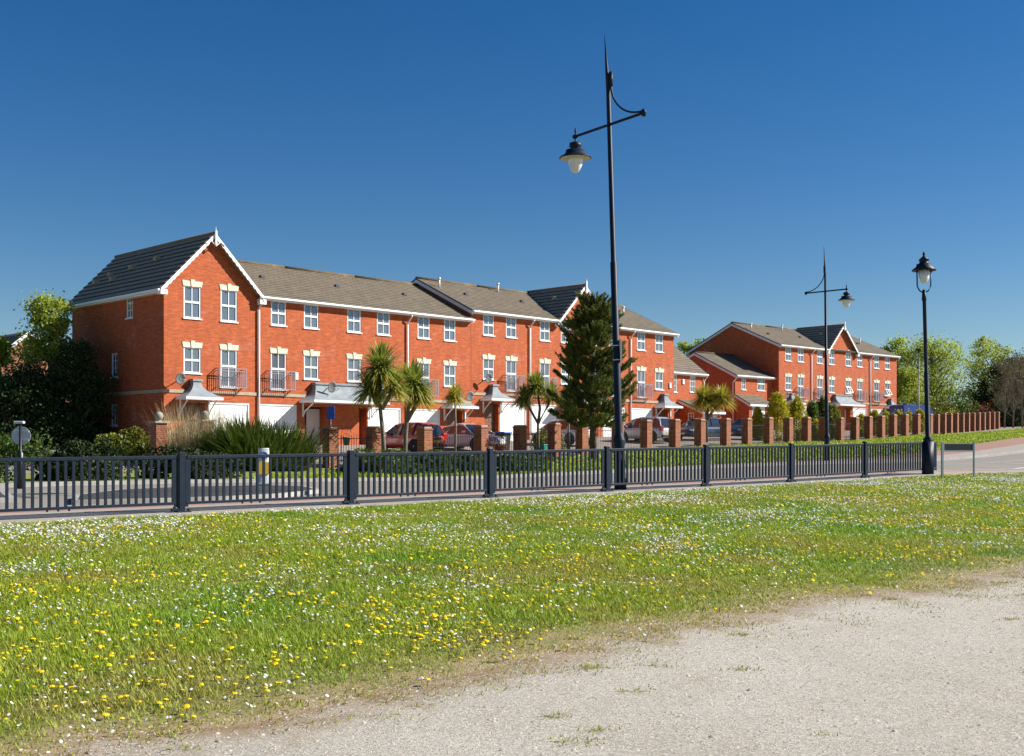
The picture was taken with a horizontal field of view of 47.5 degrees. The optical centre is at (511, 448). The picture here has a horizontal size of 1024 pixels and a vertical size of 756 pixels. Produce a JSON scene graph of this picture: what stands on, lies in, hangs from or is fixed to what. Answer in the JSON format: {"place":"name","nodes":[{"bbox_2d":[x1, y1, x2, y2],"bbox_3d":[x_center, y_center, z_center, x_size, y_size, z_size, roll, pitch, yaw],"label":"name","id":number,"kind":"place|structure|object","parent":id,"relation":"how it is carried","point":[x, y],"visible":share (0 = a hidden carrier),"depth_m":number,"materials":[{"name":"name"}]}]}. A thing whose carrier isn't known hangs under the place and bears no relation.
{"place":"outdoors","nodes":[
{"label":"outdoors","id":0,"kind":"place"},
{"bbox_2d":[0,437,1021,482],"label":"verge","id":1,"kind":"structure","parent":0,"point":[28,477],"depth_m":39.41,"materials":[{"name":"green plant"}]},
{"bbox_2d":[16,437,132,480],"bbox_3d":[-13.228,0.341,35.103,3.184,1.433,2.354,0,0,14],"label":"shrub","id":2,"kind":"object","parent":1,"relation":"on","point":[83,448],"visible":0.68,"depth_m":34.76,"materials":[{"name":"green plant"}]},
{"bbox_2d":[130,444,241,478],"bbox_3d":[-10.494,0.453,37.419,3.491,1.219,2.524,0,0,0],"label":"shrub","id":3,"kind":"object","parent":1,"relation":"on","point":[174,451],"visible":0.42,"depth_m":37.11,"materials":[{"name":"green plant"}]},
{"bbox_2d":[183,411,340,471],"bbox_3d":[-9.956,-0.138,45.454,7.167,2.872,6.370,0,0,0],"label":"flax bush","id":4,"kind":"object","parent":1,"relation":"on","point":[247,438],"visible":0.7,"depth_m":44.28,"materials":[{"name":"green plant"}]},
{"bbox_2d":[328,447,426,474],"bbox_3d":[-4.927,0.512,43.208,3.530,1.177,2.266,0,0,16],"label":"shrub","id":5,"kind":"object","parent":1,"relation":"on","point":[382,462],"visible":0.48,"depth_m":42.63,"materials":[{"name":"green plant"}]},
{"bbox_2d":[348,338,413,452],"bbox_3d":[-5.410,-1.748,47.365,3.078,5.673,2.712,0,0,0],"label":"cordyline","id":6,"kind":"object","parent":1,"relation":"on","point":[380,370],"visible":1,"depth_m":47.03,"materials":[{"name":"green plant"}]},
{"bbox_2d":[390,357,440,459],"bbox_3d":[-4.180,-1.464,49.195,2.573,4.972,2.574,0,0,0],"label":"cordyline","id":7,"kind":"object","parent":1,"relation":"on","point":[418,387],"visible":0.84,"depth_m":48.92,"materials":[{"name":"green plant"}]},
{"bbox_2d":[405,449,482,473],"bbox_3d":[-2.619,0.543,45.077,3.640,1.098,2.407,0,0,0],"label":"shrub","id":8,"kind":"object","parent":1,"relation":"on","point":[431,459],"visible":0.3,"depth_m":44.92,"materials":[{"name":"green plant"}]},
{"bbox_2d":[440,381,468,450],"bbox_3d":[-2.607,-1.112,52.598,1.672,4.037,1.756,0,0,0],"label":"cordyline","id":9,"kind":"object","parent":1,"relation":"on","point":[453,396],"visible":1,"depth_m":52.55,"materials":[{"name":"green plant"}]},
{"bbox_2d":[457,453,549,471],"bbox_3d":[-0.333,0.565,46.872,3.799,0.982,2.320,0,0,0],"label":"shrub","id":10,"kind":"object","parent":1,"relation":"on","point":[520,462],"visible":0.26,"depth_m":46.41,"materials":[{"name":"green plant"}]},
{"bbox_2d":[546,291,637,459],"bbox_3d":[3.985,-3.512,56.872,4.721,8.489,4.587,0,0,0],"label":"pine tree","id":11,"kind":"object","parent":1,"relation":"on","point":[591,331],"visible":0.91,"depth_m":56.23,"materials":[{"name":"green plant"}]},
{"bbox_2d":[239,427,1023,478],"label":"verge turf","id":12,"kind":"structure","parent":1,"relation":"on","point":[982,436],"depth_m":68.11,"materials":[{"name":"green plant"}]},
{"bbox_2d":[0,472,1023,755],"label":"grass bank","id":13,"kind":"structure","parent":0,"point":[314,694],"depth_m":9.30,"materials":[{"name":"green plant"}]},
{"bbox_2d":[0,472,1023,752],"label":"daisies","id":14,"kind":"object","parent":13,"relation":"on","point":[58,526],"visible":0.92,"depth_m":17.53,"materials":[{"name":"white plant"}]},
{"bbox_2d":[0,472,1023,719],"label":"dandelions","id":15,"kind":"object","parent":13,"relation":"on","point":[520,550],"visible":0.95,"depth_m":15.57,"materials":[{"name":"yellow plant"}]},
{"bbox_2d":[941,442,974,477],"bbox_3d":[13.128,0.380,34.227,1.108,1.160,0.050,0,0,-14],"label":"street nameplate","id":16,"kind":"object","parent":13,"relation":"on","point":[957,447],"visible":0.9,"depth_m":34.20,"materials":[{"name":"grey metal"}]},
{"bbox_2d":[0,470,1023,520],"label":"path","id":17,"kind":"structure","parent":0,"point":[118,512],"depth_m":24.20,"materials":[{"name":"grey concrete"}]},
{"bbox_2d":[0,455,177,511],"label":"railing panel","id":18,"kind":"object","parent":17,"relation":"on","point":[174,480],"visible":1,"depth_m":19.75,"materials":[{"name":"blue paint"}]},
{"bbox_2d":[171,452,347,512],"bbox_3d":[-4.660,0.655,21.841,3.650,1.190,0.180,0,0,-40],"label":"railing panel","id":19,"kind":"object","parent":17,"relation":"on","point":[184,481],"visible":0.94,"depth_m":21.73,"materials":[{"name":"blue paint"}]},
{"bbox_2d":[342,450,487,504],"bbox_3d":[-1.938,0.623,24.090,3.650,1.190,0.180,0,0,-40],"label":"railing panel","id":20,"kind":"object","parent":17,"relation":"on","point":[353,476],"visible":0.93,"depth_m":24.00,"materials":[{"name":"blue paint"}]},
{"bbox_2d":[0,472,1020,522],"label":"concrete edging","id":21,"kind":"object","parent":17,"relation":"on","point":[41,520],"visible":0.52,"depth_m":22.89,"materials":[{"name":"grey concrete"}]},
{"bbox_2d":[483,448,604,497],"bbox_3d":[0.783,0.583,26.338,3.650,1.190,0.180,0,0,-40],"label":"railing panel","id":22,"kind":"object","parent":17,"relation":"on","point":[492,471],"visible":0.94,"depth_m":26.23,"materials":[{"name":"blue paint"}]},
{"bbox_2d":[559,34,646,489],"bbox_3d":[2.237,-4.572,28.548,0.813,11.125,2.898,0,0,-38],"label":"street lamp","id":23,"kind":"object","parent":17,"relation":"on","point":[575,156],"visible":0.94,"depth_m":28.34,"materials":[{"name":"black metal"}]},
{"bbox_2d":[600,446,703,491],"bbox_3d":[3.505,0.532,28.587,3.650,1.190,0.180,0,0,-40],"label":"railing panel","id":24,"kind":"object","parent":17,"relation":"on","point":[609,483],"visible":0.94,"depth_m":28.50,"materials":[{"name":"blue paint"}]},
{"bbox_2d":[700,445,789,486],"bbox_3d":[6.226,0.485,30.835,3.650,1.190,0.180,0,0,-40],"label":"railing panel","id":25,"kind":"object","parent":17,"relation":"on","point":[784,461],"visible":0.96,"depth_m":30.74,"materials":[{"name":"blue paint"}]},
{"bbox_2d":[786,443,863,481],"bbox_3d":[8.947,0.435,33.083,3.650,1.196,0.180,0,0,-40],"label":"railing panel","id":26,"kind":"object","parent":17,"relation":"on","point":[837,459],"visible":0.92,"depth_m":33.05,"materials":[{"name":"blue paint"}]},
{"bbox_2d":[860,441,923,477],"bbox_3d":[11.668,0.373,35.332,3.650,1.191,0.180,0,0,-40],"label":"railing panel","id":27,"kind":"object","parent":17,"relation":"on","point":[867,458],"visible":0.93,"depth_m":35.16,"materials":[{"name":"blue paint"}]},
{"bbox_2d":[911,252,935,473],"bbox_3d":[12.880,-2.642,36.350,0.740,7.070,0.740,0,0,0],"label":"lantern lamp","id":28,"kind":"object","parent":17,"relation":"on","point":[923,268],"visible":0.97,"depth_m":36.28,"materials":[{"name":"black metal"}]},
{"bbox_2d":[0,452,1023,508],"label":"road","id":29,"kind":"structure","parent":0,"point":[998,461],"depth_m":36.70,"materials":[{"name":"grey asphalt"}]},
{"bbox_2d":[11,421,30,488],"bbox_3d":[-13.152,0.162,31.117,0.500,1.810,0.205,0,0,-5],"label":"round sign","id":30,"kind":"object","parent":29,"relation":"on","point":[20,435],"visible":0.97,"depth_m":31.09,"materials":[{"name":"black metal"}]},
{"bbox_2d":[75,485,318,504],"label":"traffic island","id":31,"kind":"structure","parent":29,"relation":"on","point":[93,497],"depth_m":26.26,"materials":[{"name":"stone"}]},
{"bbox_2d":[255,448,268,485],"bbox_3d":[-6.600,0.475,30.900,0.420,0.990,0.320,0,0,-15],"label":"traffic bollard","id":32,"kind":"object","parent":31,"relation":"on","point":[263,450],"visible":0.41,"depth_m":30.79,"materials":[{"name":"white plastic"}]},
{"bbox_2d":[0,450,1023,486],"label":"kerb","id":33,"kind":"structure","parent":29,"relation":"on","point":[36,484],"depth_m":40.08,"materials":[{"name":"concrete"}]},
{"bbox_2d":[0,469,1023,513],"bbox_3d":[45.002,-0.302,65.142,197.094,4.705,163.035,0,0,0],"label":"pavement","id":34,"kind":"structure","parent":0,"point":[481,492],"depth_m":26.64,"materials":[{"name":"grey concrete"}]},
{"bbox_2d":[0,0,1023,425],"label":"sky","id":35,"kind":"structure","parent":0,"point":[396,140],"materials":[{"name":"blue"}]},
{"bbox_2d":[1,426,1023,473],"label":"driveway","id":36,"kind":"structure","parent":0,"point":[632,443],"depth_m":68.87,"materials":[{"name":"grey asphalt"}]},
{"bbox_2d":[0,332,20,414],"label":"leafy tree","id":37,"kind":"object","parent":36,"relation":"on","point":[4,350],"visible":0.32,"depth_m":60.77,"materials":[{"name":"green plant"}]},
{"bbox_2d":[0,432,59,463],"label":"laurel bush","id":38,"kind":"object","parent":36,"relation":"on","point":[9,447],"visible":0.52,"depth_m":45.26,"materials":[{"name":"green plant"}]},
{"bbox_2d":[0,331,66,443],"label":"brick house","id":39,"kind":"structure","parent":36,"relation":"on","point":[11,337],"depth_m":76.80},
{"bbox_2d":[3,288,87,421],"bbox_3d":[-23.553,-3.941,58.749,4.773,8.422,4.510,0,0,0],"label":"leafy tree","id":40,"kind":"object","parent":36,"relation":"on","point":[50,327],"visible":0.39,"depth_m":58.29,"materials":[{"name":"green plant"}]},
{"bbox_2d":[0,353,92,447],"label":"dark tree","id":41,"kind":"object","parent":36,"relation":"on","point":[29,391],"visible":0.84,"depth_m":55.10,"materials":[{"name":"green plant"}]},
{"bbox_2d":[41,332,122,445],"bbox_3d":[-21.175,-2.702,57.135,3.911,5.903,3.781,0,0,-40],"label":"ivy tree","id":42,"kind":"object","parent":36,"relation":"on","point":[72,358],"visible":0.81,"depth_m":56.59,"materials":[{"name":"green plant"}]},
{"bbox_2d":[92,426,150,460],"bbox_3d":[-15.815,-0.174,47.661,3.746,1.587,2.613,0,0,0],"label":"laurel bush","id":43,"kind":"object","parent":36,"relation":"on","point":[140,447],"visible":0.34,"depth_m":47.26,"materials":[{"name":"green plant"}]},
{"bbox_2d":[148,412,169,455],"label":"gate pier","id":44,"kind":"structure","parent":36,"relation":"on","point":[156,434],"depth_m":45.44,"materials":[{"name":"brick"}]},
{"bbox_2d":[67,230,266,445],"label":"terraced house","id":45,"kind":"structure","parent":36,"relation":"on","point":[174,323],"depth_m":57.13,"materials":[{"name":"red brick"}]},
{"bbox_2d":[182,279,202,319],"bbox_3d":[-15.460,-7.203,56.108,0.238,1.925,1.100,0,0,45],"label":"window","id":46,"kind":"structure","parent":45,"relation":"in","point":[192,288],"depth_m":56.16,"materials":[{"name":"white plastic"}]},
{"bbox_2d":[182,341,202,374],"bbox_3d":[-15.460,-4.408,56.108,0.237,1.615,1.100,0,0,45],"label":"window","id":47,"kind":"structure","parent":45,"relation":"in","point":[191,345],"depth_m":56.05,"materials":[{"name":"white plastic"}]},
{"bbox_2d":[219,283,238,322],"bbox_3d":[-14.044,-7.203,57.542,0.238,1.925,1.100,0,0,45],"label":"window","id":48,"kind":"structure","parent":45,"relation":"in","point":[228,292],"depth_m":57.57,"materials":[{"name":"white plastic"}]},
{"bbox_2d":[219,343,238,388],"bbox_3d":[-14.044,-4.107,57.542,0.238,2.235,1.100,0,0,45],"label":"window","id":49,"kind":"structure","parent":45,"relation":"in","point":[228,351],"depth_m":57.58,"materials":[{"name":"white plastic"}]},
{"bbox_2d":[209,402,249,429],"bbox_3d":[-14.026,-1.120,57.575,0.090,2.340,2.340,0,0,45],"label":"garage door","id":50,"kind":"structure","parent":45,"relation":"in","point":[235,407],"depth_m":57.65,"materials":[{"name":"white metal"}]},
{"bbox_2d":[140,397,248,461],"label":"pampas grass","id":51,"kind":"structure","parent":36,"relation":"on","point":[189,425],"depth_m":45.93,"materials":[{"name":"beige plant"}]},
{"bbox_2d":[236,259,389,443],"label":"terraced house","id":52,"kind":"structure","parent":36,"relation":"on","point":[298,348],"depth_m":60.63,"materials":[{"name":"brick"}]},
{"bbox_2d":[260,404,296,431],"bbox_3d":[-12.041,-1.120,59.592,0.090,2.340,2.340,0,0,45],"label":"garage door","id":53,"kind":"structure","parent":52,"relation":"in","point":[281,411],"depth_m":59.68,"materials":[{"name":"white"}]},
{"bbox_2d":[270,301,287,326],"bbox_3d":[-12.000,-6.920,59.626,0.237,1.300,1.020,0,0,45],"label":"window","id":54,"kind":"structure","parent":52,"relation":"in","point":[282,313],"depth_m":59.73,"materials":[{"name":"white plastic"}]},
{"bbox_2d":[270,347,287,390],"bbox_3d":[-12.000,-4.107,59.626,0.237,2.235,1.100,0,0,45],"label":"window","id":55,"kind":"structure","parent":52,"relation":"in","point":[279,350],"depth_m":59.61,"materials":[{"name":"white plastic"}]},
{"bbox_2d":[303,305,319,329],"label":"window","id":56,"kind":"structure","parent":52,"relation":"in","point":[310,322],"depth_m":61.11,"materials":[{"name":"white plastic"}]},
{"bbox_2d":[303,349,319,380],"bbox_3d":[-10.577,-4.408,61.068,0.238,1.615,1.100,0,0,45],"label":"window","id":57,"kind":"structure","parent":52,"relation":"in","point":[310,357],"depth_m":61.07,"materials":[{"name":"white plastic"}]},
{"bbox_2d":[306,409,319,443],"bbox_3d":[-10.626,-1.040,62.133,0.114,2.180,0.840,0,0,45],"label":"door","id":58,"kind":"structure","parent":52,"relation":"in","point":[311,414],"depth_m":62.15,"materials":[{"name":"white"}]},
{"bbox_2d":[285,266,412,444],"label":"terraced house","id":59,"kind":"structure","parent":36,"relation":"on","point":[366,315],"depth_m":64.01,"materials":[{"name":"brick"}]},
{"bbox_2d":[346,353,361,382],"bbox_3d":[-8.598,-4.408,63.082,0.238,1.615,1.100,0,0,45],"label":"window","id":60,"kind":"structure","parent":59,"relation":"in","point":[350,374],"depth_m":63.07,"materials":[{"name":"white plastic"}]},
{"bbox_2d":[347,309,361,333],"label":"window","id":61,"kind":"structure","parent":59,"relation":"in","point":[356,314],"depth_m":63.12,"materials":[{"name":"white plastic"}]},
{"bbox_2d":[376,312,390,335],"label":"window","id":62,"kind":"structure","parent":59,"relation":"in","point":[387,316],"depth_m":64.66,"materials":[{"name":"white plastic"}]},
{"bbox_2d":[368,407,400,431],"bbox_3d":[-7.109,-1.120,64.602,0.090,2.340,2.340,0,0,45],"label":"garage door","id":63,"kind":"structure","parent":59,"relation":"in","point":[391,416],"depth_m":64.77,"materials":[{"name":"white"}]},
{"bbox_2d":[381,422,446,451],"bbox_3d":[-5.145,-0.557,58.595,4.045,1.557,1.980,0,0,45],"label":"parked car","id":64,"kind":"object","parent":36,"relation":"on","point":[394,435],"visible":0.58,"depth_m":57.66,"materials":[{"name":"red paint"}]},
{"bbox_2d":[355,275,478,427],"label":"terraced house","id":65,"kind":"structure","parent":36,"relation":"on","point":[439,336],"depth_m":67.89,"materials":[{"name":"brick"}]},
{"bbox_2d":[409,409,439,425],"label":"garage door","id":66,"kind":"structure","parent":65,"relation":"in","point":[420,415],"depth_m":66.83,"materials":[{"name":"white metal"}]},
{"bbox_2d":[443,360,456,386],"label":"window","id":67,"kind":"structure","parent":65,"relation":"in","point":[449,363],"depth_m":68.06,"materials":[{"name":"white plastic"}]},
{"bbox_2d":[432,423,504,450],"bbox_3d":[-2.355,-0.610,61.605,4.545,1.477,2.060,0,0,45],"label":"parked car","id":68,"kind":"object","parent":36,"relation":"on","point":[463,429],"visible":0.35,"depth_m":60.88,"materials":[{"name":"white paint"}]},
{"bbox_2d":[410,276,534,440],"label":"terraced house","id":69,"kind":"structure","parent":36,"relation":"on","point":[499,347],"depth_m":71.12,"materials":[{"name":"brick"}]},
{"bbox_2d":[505,355,517,391],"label":"window","id":70,"kind":"structure","parent":69,"relation":"in","point":[510,358],"depth_m":71.80,"materials":[{"name":"white plastic"}]},
{"bbox_2d":[500,403,525,440],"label":"garage door","id":71,"kind":"structure","parent":69,"relation":"in","point":[509,417],"depth_m":71.71,"materials":[{"name":"white metal"}]},
{"bbox_2d":[509,367,561,453],"bbox_3d":[1.280,-1.940,60.166,3.393,4.649,2.304,0,0,0],"label":"cordyline","id":72,"kind":"object","parent":36,"relation":"on","point":[536,380],"visible":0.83,"depth_m":60.02,"materials":[{"name":"green plant"}]},
{"bbox_2d":[477,279,606,439],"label":"terraced house","id":73,"kind":"structure","parent":36,"relation":"on","point":[547,309],"depth_m":74.70,"materials":[{"name":"brick"}]},
{"bbox_2d":[532,404,556,432],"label":"garage door","id":74,"kind":"structure","parent":73,"relation":"in","point":[547,417],"depth_m":73.77,"materials":[{"name":"white"}]},
{"bbox_2d":[531,419,596,444],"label":"parked car","id":75,"kind":"object","parent":36,"relation":"on","point":[564,426],"visible":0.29,"depth_m":66.94,"materials":[{"name":"white paint"}]},
{"bbox_2d":[582,289,635,436],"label":"terraced house","id":76,"kind":"structure","parent":36,"relation":"on","point":[624,332],"depth_m":79.63,"materials":[{"name":"brick"}]},
{"bbox_2d":[624,417,669,441],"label":"parked car","id":77,"kind":"object","parent":36,"relation":"on","point":[657,422],"visible":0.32,"depth_m":71.14,"materials":[{"name":"grey paint"}]},
{"bbox_2d":[618,304,682,418],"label":"terraced house","id":78,"kind":"structure","parent":36,"relation":"on","point":[653,364],"depth_m":81.93,"materials":[{"name":"brick"}]},
{"bbox_2d":[321,412,999,467],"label":"boundary wall","id":79,"kind":"structure","parent":36,"relation":"on","point":[840,429],"depth_m":70.10,"materials":[{"name":"brick"}]},
{"bbox_2d":[674,346,725,424],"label":"brick house","id":80,"kind":"structure","parent":36,"relation":"on","point":[689,374],"depth_m":94.43,"materials":[{"name":"orange"}]},
{"bbox_2d":[681,418,719,438],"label":"parked car","id":81,"kind":"object","parent":36,"relation":"on","point":[711,421],"visible":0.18,"depth_m":76.14,"materials":[{"name":"blue paint"}]},
{"bbox_2d":[687,382,737,441],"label":"cordyline","id":82,"kind":"object","parent":36,"relation":"on","point":[705,399],"visible":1,"depth_m":73.50,"materials":[{"name":"green plant"}]},
{"bbox_2d":[687,351,776,423],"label":"brick house","id":83,"kind":"structure","parent":36,"relation":"on","point":[750,385],"depth_m":103.32,"materials":[{"name":"orange"}]},
{"bbox_2d":[686,321,814,427],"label":"terraced house","id":84,"kind":"structure","parent":36,"relation":"on","point":[785,361],"depth_m":107.29,"materials":[{"name":"brick"}]},
{"bbox_2d":[750,406,764,440],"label":"golden conifer","id":85,"kind":"object","parent":36,"relation":"on","point":[757,415],"visible":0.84,"depth_m":79.77,"materials":[{"name":"green plant"}]},
{"bbox_2d":[763,390,795,440],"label":"golden conifer","id":86,"kind":"object","parent":36,"relation":"on","point":[778,399],"visible":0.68,"depth_m":79.64,"materials":[{"name":"yellow plant"}]},
{"bbox_2d":[787,395,809,440],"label":"golden conifer","id":87,"kind":"object","parent":36,"relation":"on","point":[796,408],"visible":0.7,"depth_m":81.21,"materials":[{"name":"yellow plant"}]},
{"bbox_2d":[765,322,865,414],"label":"terraced house","id":88,"kind":"structure","parent":36,"relation":"on","point":[813,336],"depth_m":110.95,"materials":[{"name":"brick"}]},
{"bbox_2d":[796,329,873,421],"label":"terraced house","id":89,"kind":"structure","parent":36,"relation":"on","point":[855,372],"depth_m":113.25,"materials":[{"name":"brick"}]},
{"bbox_2d":[850,335,900,415],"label":"terraced house","id":90,"kind":"structure","parent":36,"relation":"on","point":[883,379],"depth_m":116.90,"materials":[{"name":"brick"}]},
{"bbox_2d":[889,404,933,413],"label":"parked van","id":91,"kind":"object","parent":36,"relation":"on","point":[905,407],"visible":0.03,"depth_m":112.79,"materials":[{"name":"blue metal"}]},
{"bbox_2d":[897,362,935,404],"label":"leafy tree","id":92,"kind":"object","parent":36,"relation":"on","point":[908,380],"visible":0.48,"depth_m":136.70,"materials":[{"name":"green plant"}]},
{"bbox_2d":[913,395,959,413],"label":"olive bush","id":93,"kind":"object","parent":36,"relation":"on","point":[946,410],"visible":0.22,"depth_m":127.77,"materials":[{"name":"green plant"}]},
{"bbox_2d":[893,330,989,412],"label":"willow","id":94,"kind":"object","parent":36,"relation":"on","point":[936,355],"visible":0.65,"depth_m":143.16,"materials":[{"name":"green plant"}]},
{"bbox_2d":[936,391,985,412],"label":"olive bush","id":95,"kind":"object","parent":36,"relation":"on","point":[961,407],"visible":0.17,"depth_m":131.39,"materials":[{"name":"green plant"}]},
{"bbox_2d":[956,346,1023,423],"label":"dark tree","id":96,"kind":"object","parent":36,"relation":"on","point":[983,399],"visible":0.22,"depth_m":141.70,"materials":[{"name":"plant"}]},
{"bbox_2d":[985,396,1023,426],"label":"dark hedge","id":97,"kind":"object","parent":36,"relation":"on","point":[1017,418],"visible":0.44,"depth_m":130.20,"materials":[{"name":"green plant"}]},
{"bbox_2d":[987,354,1023,427],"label":"bare tree","id":98,"kind":"object","parent":36,"relation":"on","point":[1001,368],"visible":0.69,"depth_m":122.83,"materials":[{"name":"brown plant"}]},
{"bbox_2d":[994,348,1023,427],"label":"bare tree","id":99,"kind":"object","parent":36,"relation":"on","point":[1008,388],"visible":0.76,"depth_m":120.96,"materials":[{"name":"brown plant"}]},
{"bbox_2d":[1000,350,1023,427],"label":"bare tree","id":100,"kind":"object","parent":36,"relation":"on","point":[1020,384],"visible":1,"depth_m":118.95,"materials":[{"name":"brown plant"}]},
{"bbox_2d":[8,560,1023,755],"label":"gravel path","id":101,"kind":"structure","parent":0,"point":[736,730],"depth_m":7.39,"materials":[{"name":"beige gravel"}]},
{"bbox_2d":[2,566,1023,755],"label":"weeds","id":102,"kind":"object","parent":101,"relation":"on","point":[479,681],"visible":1,"depth_m":8.47,"materials":[{"name":"green plant"}]},
{"bbox_2d":[476,437,1023,475],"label":"footway","id":103,"kind":"structure","parent":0,"point":[997,444],"depth_m":72.07,"materials":[{"name":"grey concrete"}]},
{"bbox_2d":[805,253,854,460],"bbox_3d":[15.825,-4.789,58.052,0.813,10.752,2.898,0,0,-37],"label":"street lamp","id":104,"kind":"object","parent":103,"relation":"on","point":[846,299],"visible":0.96,"depth_m":58.14,"materials":[{"name":"black metal"}]},
{"bbox_2d":[534,444,1023,473],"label":"cycle path","id":105,"kind":"structure","parent":0,"point":[1006,449],"depth_m":67.56,"materials":[{"name":"asphalt"}]},
{"bbox_3d":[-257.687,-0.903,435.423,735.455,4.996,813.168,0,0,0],"label":"far ground","id":106,"kind":"structure","parent":0,"visible":0},
{"bbox_2d":[878,330,923,402],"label":"leafy tree","id":107,"kind":"object","parent":106,"relation":"on","point":[899,341],"visible":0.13,"depth_m":148.71,"materials":[{"name":"green plant"}]},
{"bbox_2d":[948,335,1007,404],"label":"airy tree","id":108,"kind":"object","parent":106,"relation":"on","point":[978,353],"visible":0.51,"depth_m":164.32,"materials":[{"name":"green plant"}]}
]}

